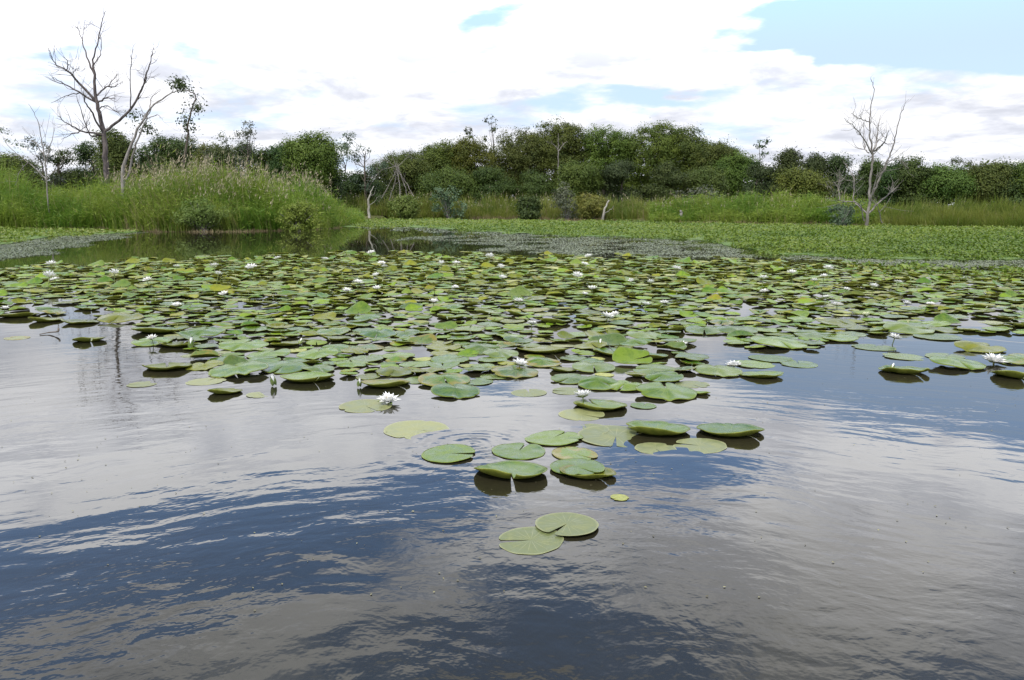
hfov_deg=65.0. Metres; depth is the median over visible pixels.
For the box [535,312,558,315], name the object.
lily pad
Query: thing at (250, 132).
tree
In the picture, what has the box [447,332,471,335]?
lily pad
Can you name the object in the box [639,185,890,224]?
reed bed
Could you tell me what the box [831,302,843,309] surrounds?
water lily flower
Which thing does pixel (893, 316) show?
lily pad
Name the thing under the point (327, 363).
lily pad
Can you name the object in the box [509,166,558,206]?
tree
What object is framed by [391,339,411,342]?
lily pad
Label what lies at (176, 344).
lily pad
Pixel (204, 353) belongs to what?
lily pad
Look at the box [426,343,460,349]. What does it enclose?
lily pad
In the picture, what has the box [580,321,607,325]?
lily pad
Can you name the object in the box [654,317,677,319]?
lily pad
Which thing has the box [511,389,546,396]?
lily pad
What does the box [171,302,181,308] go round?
water lily flower
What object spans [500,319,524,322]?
lily pad
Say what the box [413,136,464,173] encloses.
tree
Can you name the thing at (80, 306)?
lily pad
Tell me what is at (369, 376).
lily pad
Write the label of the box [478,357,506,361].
lily pad
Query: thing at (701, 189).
shrub
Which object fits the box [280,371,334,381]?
lily pad
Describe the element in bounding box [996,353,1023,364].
lily pad
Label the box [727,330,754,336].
lily pad
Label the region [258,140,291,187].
tree
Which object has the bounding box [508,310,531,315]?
lily pad
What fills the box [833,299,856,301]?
lily pad
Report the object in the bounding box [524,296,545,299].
lily pad
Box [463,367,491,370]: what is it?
lily pad
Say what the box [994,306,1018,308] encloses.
lily pad
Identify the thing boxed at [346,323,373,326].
lily pad
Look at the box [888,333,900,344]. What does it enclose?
water lily flower
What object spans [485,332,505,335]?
lily pad
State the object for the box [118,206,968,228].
ground
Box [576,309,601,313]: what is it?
lily pad
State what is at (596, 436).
lily pad
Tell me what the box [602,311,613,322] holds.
water lily flower
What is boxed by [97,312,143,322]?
lily pad
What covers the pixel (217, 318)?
lily pad
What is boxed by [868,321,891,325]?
lily pad
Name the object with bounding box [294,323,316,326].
lily pad
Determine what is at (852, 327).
lily pad
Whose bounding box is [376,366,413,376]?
lily pad
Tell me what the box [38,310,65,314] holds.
lily pad
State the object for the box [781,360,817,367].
lily pad
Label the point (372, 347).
lily pad
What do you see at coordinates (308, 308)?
lily pad
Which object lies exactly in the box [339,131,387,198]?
tree
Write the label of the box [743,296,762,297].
lily pad
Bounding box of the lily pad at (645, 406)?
[631,403,656,408]
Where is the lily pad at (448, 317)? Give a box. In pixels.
[437,314,464,318]
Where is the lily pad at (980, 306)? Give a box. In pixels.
[970,304,995,307]
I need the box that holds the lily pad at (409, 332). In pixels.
[395,329,419,336]
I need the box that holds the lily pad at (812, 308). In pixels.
[804,307,826,309]
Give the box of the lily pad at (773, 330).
[755,327,781,332]
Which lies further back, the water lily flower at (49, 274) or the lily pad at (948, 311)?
the water lily flower at (49, 274)
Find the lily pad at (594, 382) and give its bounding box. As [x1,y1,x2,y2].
[578,375,618,389]
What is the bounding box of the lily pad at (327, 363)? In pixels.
[315,361,336,364]
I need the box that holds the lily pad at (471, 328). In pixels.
[454,326,485,330]
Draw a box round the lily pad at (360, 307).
[344,301,371,314]
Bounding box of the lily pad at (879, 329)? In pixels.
[864,327,888,331]
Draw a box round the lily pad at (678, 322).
[668,321,691,324]
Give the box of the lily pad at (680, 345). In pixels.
[657,341,686,349]
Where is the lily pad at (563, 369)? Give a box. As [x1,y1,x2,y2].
[550,367,575,371]
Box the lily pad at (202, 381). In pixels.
[186,378,225,384]
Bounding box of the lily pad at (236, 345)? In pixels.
[218,339,268,351]
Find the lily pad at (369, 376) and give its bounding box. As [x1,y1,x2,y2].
[355,373,379,379]
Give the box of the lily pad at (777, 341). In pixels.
[750,336,806,348]
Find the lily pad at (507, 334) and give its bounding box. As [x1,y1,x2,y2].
[496,333,526,336]
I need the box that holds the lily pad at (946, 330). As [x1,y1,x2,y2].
[927,327,962,332]
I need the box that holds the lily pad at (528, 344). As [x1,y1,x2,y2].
[515,343,539,346]
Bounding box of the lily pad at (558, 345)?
[551,344,573,346]
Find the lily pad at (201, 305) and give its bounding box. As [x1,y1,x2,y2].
[182,304,209,306]
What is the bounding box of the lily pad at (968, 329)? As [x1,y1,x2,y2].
[952,327,980,330]
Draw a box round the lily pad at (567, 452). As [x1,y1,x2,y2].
[552,446,597,459]
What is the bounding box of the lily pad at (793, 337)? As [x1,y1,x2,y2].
[778,335,797,339]
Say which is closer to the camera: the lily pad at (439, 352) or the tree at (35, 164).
the lily pad at (439, 352)
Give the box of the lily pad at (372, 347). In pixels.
[348,344,384,349]
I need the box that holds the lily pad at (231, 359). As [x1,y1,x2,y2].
[223,354,247,365]
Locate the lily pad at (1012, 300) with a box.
[1002,299,1023,301]
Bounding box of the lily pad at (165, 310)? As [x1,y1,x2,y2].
[153,308,177,311]
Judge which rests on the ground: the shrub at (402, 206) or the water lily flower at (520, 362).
the shrub at (402, 206)
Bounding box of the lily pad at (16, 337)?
[3,336,29,339]
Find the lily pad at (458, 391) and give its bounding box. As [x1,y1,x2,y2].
[431,383,479,398]
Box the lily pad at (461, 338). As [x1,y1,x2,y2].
[447,335,477,340]
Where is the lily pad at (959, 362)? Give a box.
[929,356,985,369]
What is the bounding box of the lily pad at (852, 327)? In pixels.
[837,324,868,329]
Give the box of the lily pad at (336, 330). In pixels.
[315,326,350,335]
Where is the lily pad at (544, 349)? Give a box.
[517,345,569,352]
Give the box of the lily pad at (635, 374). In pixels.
[625,372,645,376]
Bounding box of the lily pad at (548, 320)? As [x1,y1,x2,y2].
[540,318,570,322]
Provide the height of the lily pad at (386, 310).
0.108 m
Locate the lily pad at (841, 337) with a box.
[822,334,858,341]
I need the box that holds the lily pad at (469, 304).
[455,302,481,305]
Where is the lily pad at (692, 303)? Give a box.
[684,302,702,304]
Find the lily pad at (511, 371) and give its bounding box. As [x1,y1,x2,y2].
[491,365,537,378]
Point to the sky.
(398, 75)
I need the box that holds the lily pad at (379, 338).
[369,337,396,340]
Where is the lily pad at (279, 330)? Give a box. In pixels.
[267,329,291,331]
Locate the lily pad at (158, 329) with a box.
[131,326,188,332]
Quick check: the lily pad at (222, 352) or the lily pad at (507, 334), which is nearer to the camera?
the lily pad at (222, 352)
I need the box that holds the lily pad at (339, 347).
[319,344,353,352]
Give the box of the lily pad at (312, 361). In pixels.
[301,360,321,363]
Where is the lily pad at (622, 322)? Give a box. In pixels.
[608,320,634,324]
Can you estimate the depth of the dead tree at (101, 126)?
37.90 m
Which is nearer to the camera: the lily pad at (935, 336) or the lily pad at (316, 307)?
the lily pad at (935, 336)
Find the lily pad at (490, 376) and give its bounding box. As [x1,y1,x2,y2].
[480,374,506,378]
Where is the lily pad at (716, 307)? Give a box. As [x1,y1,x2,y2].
[699,306,724,309]
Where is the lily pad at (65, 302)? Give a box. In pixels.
[52,300,79,303]
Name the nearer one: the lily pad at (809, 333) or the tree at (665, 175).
the lily pad at (809, 333)
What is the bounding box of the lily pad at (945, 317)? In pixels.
[933,313,960,323]
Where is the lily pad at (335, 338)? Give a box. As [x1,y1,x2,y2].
[319,334,351,340]
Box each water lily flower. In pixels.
[42,270,56,286]
[44,260,55,270]
[109,268,119,282]
[143,277,151,288]
[147,334,157,341]
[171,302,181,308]
[218,290,227,299]
[245,263,256,275]
[377,391,399,403]
[429,298,437,305]
[485,253,493,259]
[513,297,523,305]
[513,358,527,366]
[528,320,536,329]
[572,271,582,285]
[573,390,589,401]
[587,285,596,292]
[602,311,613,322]
[725,360,741,366]
[757,275,767,287]
[822,265,834,277]
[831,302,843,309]
[862,311,870,317]
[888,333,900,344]
[982,352,1007,363]
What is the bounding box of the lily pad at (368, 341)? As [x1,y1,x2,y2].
[351,340,372,342]
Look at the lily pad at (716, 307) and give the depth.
8.32 m
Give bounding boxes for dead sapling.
[3,105,73,214]
[367,186,376,217]
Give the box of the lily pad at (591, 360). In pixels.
[579,358,603,362]
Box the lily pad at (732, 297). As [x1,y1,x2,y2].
[721,297,742,298]
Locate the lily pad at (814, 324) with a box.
[807,323,832,327]
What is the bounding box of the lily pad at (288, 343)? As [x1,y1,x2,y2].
[270,340,304,345]
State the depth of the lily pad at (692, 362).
5.36 m
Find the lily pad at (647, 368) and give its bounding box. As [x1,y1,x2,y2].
[633,364,674,373]
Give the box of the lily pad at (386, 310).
[379,305,404,315]
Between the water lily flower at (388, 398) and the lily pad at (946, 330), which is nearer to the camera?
the water lily flower at (388, 398)
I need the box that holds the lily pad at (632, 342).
[619,339,647,345]
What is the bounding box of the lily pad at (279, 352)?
[246,348,290,358]
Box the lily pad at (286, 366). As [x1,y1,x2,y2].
[260,360,306,373]
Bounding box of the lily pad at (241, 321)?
[231,318,254,323]
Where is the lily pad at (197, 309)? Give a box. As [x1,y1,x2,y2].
[184,308,210,311]
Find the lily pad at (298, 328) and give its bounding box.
[287,327,311,330]
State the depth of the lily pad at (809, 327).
6.81 m
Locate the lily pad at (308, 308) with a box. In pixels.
[290,307,314,309]
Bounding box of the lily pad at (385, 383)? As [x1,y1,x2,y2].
[361,379,409,386]
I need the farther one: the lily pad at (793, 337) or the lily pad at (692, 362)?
the lily pad at (793, 337)
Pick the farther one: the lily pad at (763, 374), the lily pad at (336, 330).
the lily pad at (336, 330)
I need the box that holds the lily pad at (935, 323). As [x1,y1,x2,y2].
[922,320,950,326]
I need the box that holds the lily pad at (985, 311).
[973,309,994,312]
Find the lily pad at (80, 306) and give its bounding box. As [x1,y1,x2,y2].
[74,305,98,308]
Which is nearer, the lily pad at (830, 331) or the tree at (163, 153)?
the lily pad at (830, 331)
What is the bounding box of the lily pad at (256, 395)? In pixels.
[246,392,267,397]
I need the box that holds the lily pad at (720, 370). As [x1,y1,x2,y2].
[694,364,742,376]
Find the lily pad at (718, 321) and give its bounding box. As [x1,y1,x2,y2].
[710,319,733,324]
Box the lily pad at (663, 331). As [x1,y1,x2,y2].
[654,330,680,332]
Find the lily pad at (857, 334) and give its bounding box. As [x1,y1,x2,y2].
[836,331,866,336]
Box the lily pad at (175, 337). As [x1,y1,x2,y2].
[167,336,183,338]
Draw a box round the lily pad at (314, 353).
[296,347,338,359]
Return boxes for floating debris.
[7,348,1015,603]
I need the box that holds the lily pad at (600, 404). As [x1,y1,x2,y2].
[573,399,626,409]
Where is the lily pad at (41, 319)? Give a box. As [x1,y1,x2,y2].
[28,317,61,321]
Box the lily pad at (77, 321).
[61,319,99,323]
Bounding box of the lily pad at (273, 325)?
[266,323,293,327]
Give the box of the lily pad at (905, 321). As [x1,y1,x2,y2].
[896,320,922,323]
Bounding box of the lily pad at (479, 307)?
[467,307,490,308]
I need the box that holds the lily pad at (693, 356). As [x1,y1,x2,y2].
[675,352,708,360]
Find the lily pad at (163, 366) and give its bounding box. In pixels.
[142,362,191,369]
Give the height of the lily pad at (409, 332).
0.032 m
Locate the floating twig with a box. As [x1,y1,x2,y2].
[39,328,59,334]
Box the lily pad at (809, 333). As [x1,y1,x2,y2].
[794,330,831,337]
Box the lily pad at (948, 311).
[934,310,958,313]
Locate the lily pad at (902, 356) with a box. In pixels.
[882,353,923,360]
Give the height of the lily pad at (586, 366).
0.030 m
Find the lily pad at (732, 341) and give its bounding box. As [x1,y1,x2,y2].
[723,339,749,343]
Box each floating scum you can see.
[0,232,140,259]
[366,227,558,235]
[398,234,760,258]
[780,255,1023,269]
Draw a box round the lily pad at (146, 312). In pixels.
[129,311,150,313]
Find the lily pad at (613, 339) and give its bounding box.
[589,333,626,345]
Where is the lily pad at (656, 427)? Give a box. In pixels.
[626,420,689,434]
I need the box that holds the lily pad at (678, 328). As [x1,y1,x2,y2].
[660,326,684,330]
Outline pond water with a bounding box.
[0,219,1023,679]
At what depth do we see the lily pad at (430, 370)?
5.02 m
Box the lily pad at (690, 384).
[675,381,709,387]
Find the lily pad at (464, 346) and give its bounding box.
[461,342,496,347]
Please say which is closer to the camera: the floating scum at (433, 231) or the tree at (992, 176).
the floating scum at (433, 231)
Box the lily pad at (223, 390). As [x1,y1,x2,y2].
[207,388,242,393]
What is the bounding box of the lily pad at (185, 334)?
[175,331,207,340]
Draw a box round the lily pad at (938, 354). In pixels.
[925,353,964,357]
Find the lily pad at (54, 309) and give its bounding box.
[36,308,62,310]
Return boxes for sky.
[0,0,1023,204]
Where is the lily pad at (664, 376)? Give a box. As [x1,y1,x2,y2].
[644,371,683,381]
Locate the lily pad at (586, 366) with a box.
[572,361,614,372]
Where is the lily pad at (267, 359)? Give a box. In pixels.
[248,356,280,362]
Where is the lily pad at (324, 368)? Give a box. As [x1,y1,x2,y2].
[301,364,334,372]
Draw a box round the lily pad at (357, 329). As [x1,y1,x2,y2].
[352,328,367,331]
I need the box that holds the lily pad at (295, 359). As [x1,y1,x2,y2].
[283,357,305,361]
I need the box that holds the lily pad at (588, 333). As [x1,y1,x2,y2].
[585,330,603,336]
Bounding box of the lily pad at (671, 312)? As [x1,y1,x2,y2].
[663,310,679,313]
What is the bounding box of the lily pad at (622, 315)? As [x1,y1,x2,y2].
[611,314,633,316]
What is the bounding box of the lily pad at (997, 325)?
[985,323,1012,326]
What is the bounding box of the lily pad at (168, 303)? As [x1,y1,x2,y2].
[159,302,183,304]
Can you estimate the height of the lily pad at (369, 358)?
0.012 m
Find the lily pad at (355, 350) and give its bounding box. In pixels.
[341,348,368,353]
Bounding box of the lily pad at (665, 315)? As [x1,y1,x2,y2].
[657,314,674,316]
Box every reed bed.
[0,140,366,230]
[331,188,684,220]
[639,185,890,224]
[864,189,1023,227]
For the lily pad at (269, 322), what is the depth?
7.18 m
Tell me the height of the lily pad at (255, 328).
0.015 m
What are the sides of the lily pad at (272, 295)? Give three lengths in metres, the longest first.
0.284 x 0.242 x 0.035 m
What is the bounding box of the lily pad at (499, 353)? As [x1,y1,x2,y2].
[482,348,518,358]
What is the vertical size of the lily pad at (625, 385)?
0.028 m
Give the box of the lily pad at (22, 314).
[0,312,39,316]
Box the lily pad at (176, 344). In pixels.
[158,341,200,346]
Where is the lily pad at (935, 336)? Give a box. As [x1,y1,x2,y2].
[913,333,961,339]
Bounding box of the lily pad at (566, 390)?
[552,387,578,394]
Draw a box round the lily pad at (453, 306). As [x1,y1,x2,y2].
[442,304,463,308]
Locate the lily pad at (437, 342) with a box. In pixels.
[432,340,452,344]
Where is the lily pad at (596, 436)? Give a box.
[577,425,636,446]
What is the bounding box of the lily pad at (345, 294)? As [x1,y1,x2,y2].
[333,292,354,295]
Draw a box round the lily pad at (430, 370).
[411,368,445,372]
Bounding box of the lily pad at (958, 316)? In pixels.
[949,314,968,318]
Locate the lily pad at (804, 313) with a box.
[784,310,808,316]
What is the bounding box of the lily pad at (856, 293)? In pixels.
[843,290,866,296]
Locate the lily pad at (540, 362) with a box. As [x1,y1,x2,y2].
[525,357,561,366]
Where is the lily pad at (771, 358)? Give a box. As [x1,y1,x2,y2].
[748,355,792,361]
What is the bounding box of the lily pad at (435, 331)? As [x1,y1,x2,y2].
[419,330,449,333]
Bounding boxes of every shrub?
[170,193,235,231]
[272,199,328,231]
[371,146,416,199]
[385,193,425,218]
[429,183,470,218]
[511,194,545,219]
[549,181,578,219]
[573,191,610,219]
[672,184,720,203]
[824,200,865,225]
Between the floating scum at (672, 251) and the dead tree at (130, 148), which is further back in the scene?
the dead tree at (130, 148)
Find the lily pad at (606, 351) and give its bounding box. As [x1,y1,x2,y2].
[594,348,616,355]
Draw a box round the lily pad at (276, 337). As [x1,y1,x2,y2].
[262,337,286,338]
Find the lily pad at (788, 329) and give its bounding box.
[776,327,799,332]
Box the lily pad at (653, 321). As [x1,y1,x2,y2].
[642,319,666,322]
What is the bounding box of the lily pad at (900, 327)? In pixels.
[883,322,934,333]
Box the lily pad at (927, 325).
[909,323,933,327]
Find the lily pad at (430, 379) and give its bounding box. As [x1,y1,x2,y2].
[418,373,469,385]
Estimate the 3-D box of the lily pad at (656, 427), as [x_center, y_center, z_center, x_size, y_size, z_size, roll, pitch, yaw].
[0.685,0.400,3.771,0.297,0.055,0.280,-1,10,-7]
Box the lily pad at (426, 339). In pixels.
[408,334,436,343]
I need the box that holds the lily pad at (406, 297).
[396,296,419,298]
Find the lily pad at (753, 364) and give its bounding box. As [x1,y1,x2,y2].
[735,360,775,367]
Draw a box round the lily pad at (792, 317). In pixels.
[787,315,812,319]
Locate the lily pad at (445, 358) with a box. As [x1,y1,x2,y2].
[430,354,468,363]
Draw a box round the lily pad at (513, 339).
[503,336,533,342]
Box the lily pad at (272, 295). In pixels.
[264,294,284,296]
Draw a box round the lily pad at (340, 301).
[329,300,351,302]
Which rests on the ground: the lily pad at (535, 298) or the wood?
the wood
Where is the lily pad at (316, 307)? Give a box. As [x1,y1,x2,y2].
[307,303,332,308]
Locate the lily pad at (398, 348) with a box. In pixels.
[382,346,411,349]
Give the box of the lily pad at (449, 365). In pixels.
[426,361,459,368]
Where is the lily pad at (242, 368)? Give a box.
[208,361,268,377]
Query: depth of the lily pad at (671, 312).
7.76 m
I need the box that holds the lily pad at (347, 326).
[323,325,355,328]
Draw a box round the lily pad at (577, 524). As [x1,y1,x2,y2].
[535,512,598,535]
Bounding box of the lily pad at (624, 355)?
[612,347,652,363]
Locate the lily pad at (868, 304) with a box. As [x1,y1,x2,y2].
[863,303,891,306]
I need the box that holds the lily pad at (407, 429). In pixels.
[384,420,448,438]
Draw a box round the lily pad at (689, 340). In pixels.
[661,338,696,342]
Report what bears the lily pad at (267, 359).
on the pond water
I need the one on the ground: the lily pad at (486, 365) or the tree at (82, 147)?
the tree at (82, 147)
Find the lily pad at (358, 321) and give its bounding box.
[347,319,370,322]
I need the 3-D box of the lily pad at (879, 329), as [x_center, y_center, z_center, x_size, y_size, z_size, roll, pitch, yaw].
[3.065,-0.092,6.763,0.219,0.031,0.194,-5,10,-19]
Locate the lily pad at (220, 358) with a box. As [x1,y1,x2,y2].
[208,356,226,360]
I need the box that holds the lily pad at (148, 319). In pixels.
[140,317,166,321]
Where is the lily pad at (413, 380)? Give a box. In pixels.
[403,376,418,383]
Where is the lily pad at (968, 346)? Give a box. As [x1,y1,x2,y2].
[954,340,1006,352]
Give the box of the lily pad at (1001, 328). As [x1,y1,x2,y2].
[981,326,1012,330]
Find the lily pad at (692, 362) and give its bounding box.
[680,360,704,364]
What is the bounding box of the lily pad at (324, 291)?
[308,290,331,292]
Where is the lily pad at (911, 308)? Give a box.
[899,306,924,309]
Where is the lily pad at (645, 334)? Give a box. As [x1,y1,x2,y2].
[626,331,662,339]
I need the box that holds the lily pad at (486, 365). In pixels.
[471,363,494,367]
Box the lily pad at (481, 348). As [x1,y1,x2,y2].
[465,343,501,354]
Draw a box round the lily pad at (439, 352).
[430,350,458,355]
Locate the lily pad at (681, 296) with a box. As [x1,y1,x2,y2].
[669,294,693,297]
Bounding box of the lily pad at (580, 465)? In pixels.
[550,458,604,474]
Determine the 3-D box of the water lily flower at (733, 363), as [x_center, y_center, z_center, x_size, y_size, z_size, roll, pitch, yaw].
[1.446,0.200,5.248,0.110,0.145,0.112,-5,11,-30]
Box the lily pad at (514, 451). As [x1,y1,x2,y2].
[492,443,544,459]
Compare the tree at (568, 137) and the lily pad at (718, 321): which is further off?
the tree at (568, 137)
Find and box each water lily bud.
[188,337,193,347]
[270,374,276,385]
[357,378,361,386]
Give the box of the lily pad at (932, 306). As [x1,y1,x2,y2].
[919,304,945,307]
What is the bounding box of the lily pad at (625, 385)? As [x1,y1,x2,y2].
[608,380,640,390]
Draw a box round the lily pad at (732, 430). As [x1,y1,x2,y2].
[696,423,764,436]
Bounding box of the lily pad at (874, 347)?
[851,344,895,350]
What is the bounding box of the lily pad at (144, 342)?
[131,337,172,345]
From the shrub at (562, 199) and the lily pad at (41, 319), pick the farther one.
the shrub at (562, 199)
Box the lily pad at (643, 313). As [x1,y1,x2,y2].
[630,312,654,314]
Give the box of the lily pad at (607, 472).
[559,465,615,478]
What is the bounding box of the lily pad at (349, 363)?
[334,360,367,367]
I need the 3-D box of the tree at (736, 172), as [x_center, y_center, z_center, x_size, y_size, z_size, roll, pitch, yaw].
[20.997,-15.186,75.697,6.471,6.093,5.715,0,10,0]
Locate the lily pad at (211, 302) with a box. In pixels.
[199,301,222,303]
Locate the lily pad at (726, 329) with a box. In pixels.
[716,326,758,332]
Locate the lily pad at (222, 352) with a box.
[217,351,230,354]
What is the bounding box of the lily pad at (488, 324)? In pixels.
[477,322,502,326]
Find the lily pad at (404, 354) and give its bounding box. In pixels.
[381,352,414,357]
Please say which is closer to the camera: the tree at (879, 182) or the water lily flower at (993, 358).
the water lily flower at (993, 358)
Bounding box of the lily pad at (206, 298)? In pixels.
[201,297,223,299]
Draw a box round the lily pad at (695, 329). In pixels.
[685,325,722,334]
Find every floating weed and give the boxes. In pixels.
[0,226,140,242]
[348,217,1023,260]
[828,260,1023,282]
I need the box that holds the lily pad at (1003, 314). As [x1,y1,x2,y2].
[998,313,1020,315]
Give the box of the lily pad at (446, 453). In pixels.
[421,444,474,462]
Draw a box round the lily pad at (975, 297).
[966,296,991,298]
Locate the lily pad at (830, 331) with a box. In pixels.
[815,330,833,332]
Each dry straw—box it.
[26,226,339,231]
[470,214,870,224]
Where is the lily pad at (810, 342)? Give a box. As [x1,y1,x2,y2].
[797,340,824,344]
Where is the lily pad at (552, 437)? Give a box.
[525,430,582,445]
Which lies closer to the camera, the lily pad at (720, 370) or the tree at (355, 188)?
the lily pad at (720, 370)
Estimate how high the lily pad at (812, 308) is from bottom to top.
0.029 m
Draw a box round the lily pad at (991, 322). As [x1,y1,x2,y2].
[978,320,1003,323]
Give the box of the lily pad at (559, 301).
[542,300,563,302]
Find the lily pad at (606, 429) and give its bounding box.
[580,424,608,433]
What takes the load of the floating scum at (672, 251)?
on the pond water
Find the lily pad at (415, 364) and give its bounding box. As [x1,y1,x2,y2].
[399,361,431,366]
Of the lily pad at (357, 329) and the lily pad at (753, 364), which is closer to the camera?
the lily pad at (753, 364)
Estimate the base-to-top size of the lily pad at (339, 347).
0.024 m
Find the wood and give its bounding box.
[42,161,993,206]
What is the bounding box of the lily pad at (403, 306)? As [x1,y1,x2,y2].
[399,302,422,308]
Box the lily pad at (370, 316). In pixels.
[354,314,381,319]
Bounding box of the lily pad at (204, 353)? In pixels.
[190,349,219,357]
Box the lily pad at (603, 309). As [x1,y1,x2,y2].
[592,307,615,310]
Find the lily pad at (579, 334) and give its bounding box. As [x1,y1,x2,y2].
[569,332,587,336]
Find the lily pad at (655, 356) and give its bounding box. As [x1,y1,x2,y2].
[642,353,667,358]
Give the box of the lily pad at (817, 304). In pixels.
[803,302,828,305]
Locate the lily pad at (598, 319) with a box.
[587,317,612,320]
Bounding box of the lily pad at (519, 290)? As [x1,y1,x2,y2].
[507,285,531,296]
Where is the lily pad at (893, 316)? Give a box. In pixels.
[880,314,907,317]
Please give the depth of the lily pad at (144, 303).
8.52 m
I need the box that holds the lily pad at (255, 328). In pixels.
[240,326,270,330]
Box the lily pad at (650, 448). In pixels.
[635,442,676,453]
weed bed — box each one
[0,229,142,244]
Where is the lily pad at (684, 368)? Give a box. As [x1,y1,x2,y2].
[675,366,696,370]
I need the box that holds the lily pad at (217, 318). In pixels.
[201,316,226,320]
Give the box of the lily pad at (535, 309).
[522,308,548,311]
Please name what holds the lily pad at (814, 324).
on the pond water
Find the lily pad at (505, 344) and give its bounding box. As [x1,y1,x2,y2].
[497,342,521,347]
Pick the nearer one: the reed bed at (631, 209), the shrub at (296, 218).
the shrub at (296, 218)
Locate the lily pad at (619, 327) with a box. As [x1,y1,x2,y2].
[607,326,628,329]
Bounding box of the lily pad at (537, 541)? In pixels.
[499,526,563,554]
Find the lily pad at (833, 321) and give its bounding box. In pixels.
[816,318,855,324]
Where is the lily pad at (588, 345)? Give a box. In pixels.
[574,340,606,348]
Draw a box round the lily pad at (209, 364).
[185,360,223,370]
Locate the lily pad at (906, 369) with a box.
[878,365,929,373]
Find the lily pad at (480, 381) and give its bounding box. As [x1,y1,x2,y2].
[467,377,492,384]
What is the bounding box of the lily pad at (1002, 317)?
[991,315,1018,319]
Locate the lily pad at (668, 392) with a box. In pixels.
[635,382,696,400]
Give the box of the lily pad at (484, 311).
[474,308,501,313]
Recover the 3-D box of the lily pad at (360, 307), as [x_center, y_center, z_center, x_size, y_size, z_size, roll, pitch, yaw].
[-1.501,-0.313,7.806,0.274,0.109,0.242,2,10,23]
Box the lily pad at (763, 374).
[740,371,783,377]
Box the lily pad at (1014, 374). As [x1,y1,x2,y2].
[991,370,1023,378]
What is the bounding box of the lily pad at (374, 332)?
[359,328,396,337]
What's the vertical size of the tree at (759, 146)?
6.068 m
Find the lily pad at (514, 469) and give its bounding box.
[474,460,547,478]
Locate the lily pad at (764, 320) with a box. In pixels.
[756,318,772,322]
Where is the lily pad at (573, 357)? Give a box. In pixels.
[560,355,585,360]
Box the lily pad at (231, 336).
[222,334,245,338]
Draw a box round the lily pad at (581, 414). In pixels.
[558,408,604,420]
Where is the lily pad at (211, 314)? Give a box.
[205,312,227,316]
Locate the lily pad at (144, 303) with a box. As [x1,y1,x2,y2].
[134,301,157,304]
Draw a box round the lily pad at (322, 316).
[311,312,335,319]
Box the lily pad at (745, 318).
[734,317,757,319]
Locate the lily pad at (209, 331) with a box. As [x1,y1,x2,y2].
[180,326,225,336]
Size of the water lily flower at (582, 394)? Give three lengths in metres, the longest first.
0.145 x 0.109 x 0.100 m
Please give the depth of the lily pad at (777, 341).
6.02 m
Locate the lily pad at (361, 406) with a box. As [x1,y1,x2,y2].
[339,399,392,412]
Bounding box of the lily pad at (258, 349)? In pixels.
[251,348,274,350]
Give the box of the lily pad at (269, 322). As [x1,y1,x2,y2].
[260,321,287,324]
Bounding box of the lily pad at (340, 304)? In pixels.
[332,303,354,305]
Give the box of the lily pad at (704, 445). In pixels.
[673,438,726,453]
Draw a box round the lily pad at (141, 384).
[126,381,156,386]
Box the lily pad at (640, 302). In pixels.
[628,300,654,303]
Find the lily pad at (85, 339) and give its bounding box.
[72,337,104,341]
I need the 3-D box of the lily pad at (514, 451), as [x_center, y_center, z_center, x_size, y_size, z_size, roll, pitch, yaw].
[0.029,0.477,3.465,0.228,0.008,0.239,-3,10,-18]
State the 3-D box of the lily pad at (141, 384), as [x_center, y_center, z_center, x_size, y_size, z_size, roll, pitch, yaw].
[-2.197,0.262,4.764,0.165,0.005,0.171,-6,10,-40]
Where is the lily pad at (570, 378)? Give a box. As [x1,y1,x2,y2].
[551,373,586,383]
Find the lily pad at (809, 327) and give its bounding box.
[795,325,826,329]
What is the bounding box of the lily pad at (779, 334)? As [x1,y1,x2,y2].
[764,332,792,335]
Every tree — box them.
[0,125,27,147]
[0,148,51,193]
[23,134,70,190]
[28,154,53,186]
[40,1,160,185]
[45,147,95,195]
[69,155,98,187]
[71,138,102,188]
[86,124,141,189]
[121,85,177,194]
[123,73,207,175]
[134,142,162,179]
[136,155,168,178]
[143,133,194,186]
[175,134,206,172]
[187,134,240,178]
[192,130,233,173]
[199,140,248,184]
[226,138,257,182]
[233,120,264,182]
[249,143,286,187]
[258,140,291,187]
[274,128,343,191]
[320,147,354,201]
[335,139,353,196]
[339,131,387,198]
[339,168,389,204]
[367,159,404,198]
[377,150,440,198]
[412,161,483,202]
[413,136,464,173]
[441,131,505,184]
[465,127,473,139]
[466,161,520,205]
[482,115,497,198]
[487,126,548,198]
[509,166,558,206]
[524,114,589,200]
[547,133,565,173]
[552,155,604,201]
[570,122,642,195]
[588,158,648,203]
[611,119,685,200]
[638,158,693,203]
[655,124,715,194]
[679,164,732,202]
[681,134,744,197]
[707,147,763,197]
[737,159,776,199]
[751,139,771,184]
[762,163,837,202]
[765,146,810,197]
[802,147,833,201]
[817,78,914,225]
[822,151,865,200]
[851,156,888,203]
[855,163,892,208]
[875,154,907,209]
[887,151,943,208]
[908,159,983,206]
[948,156,974,204]
[958,157,1018,206]
[991,158,1023,209]
[1010,159,1023,201]
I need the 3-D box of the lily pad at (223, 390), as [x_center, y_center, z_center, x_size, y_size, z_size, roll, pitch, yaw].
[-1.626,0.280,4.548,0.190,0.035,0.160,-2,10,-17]
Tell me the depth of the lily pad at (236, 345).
5.96 m
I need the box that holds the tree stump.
[601,196,613,219]
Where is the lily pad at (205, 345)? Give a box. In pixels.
[194,344,218,347]
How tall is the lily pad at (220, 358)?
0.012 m
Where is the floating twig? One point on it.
(58, 329)
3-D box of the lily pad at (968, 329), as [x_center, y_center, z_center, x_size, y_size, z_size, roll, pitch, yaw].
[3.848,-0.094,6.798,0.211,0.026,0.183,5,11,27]
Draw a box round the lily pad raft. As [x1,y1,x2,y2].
[0,250,1023,500]
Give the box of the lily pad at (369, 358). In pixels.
[348,355,382,361]

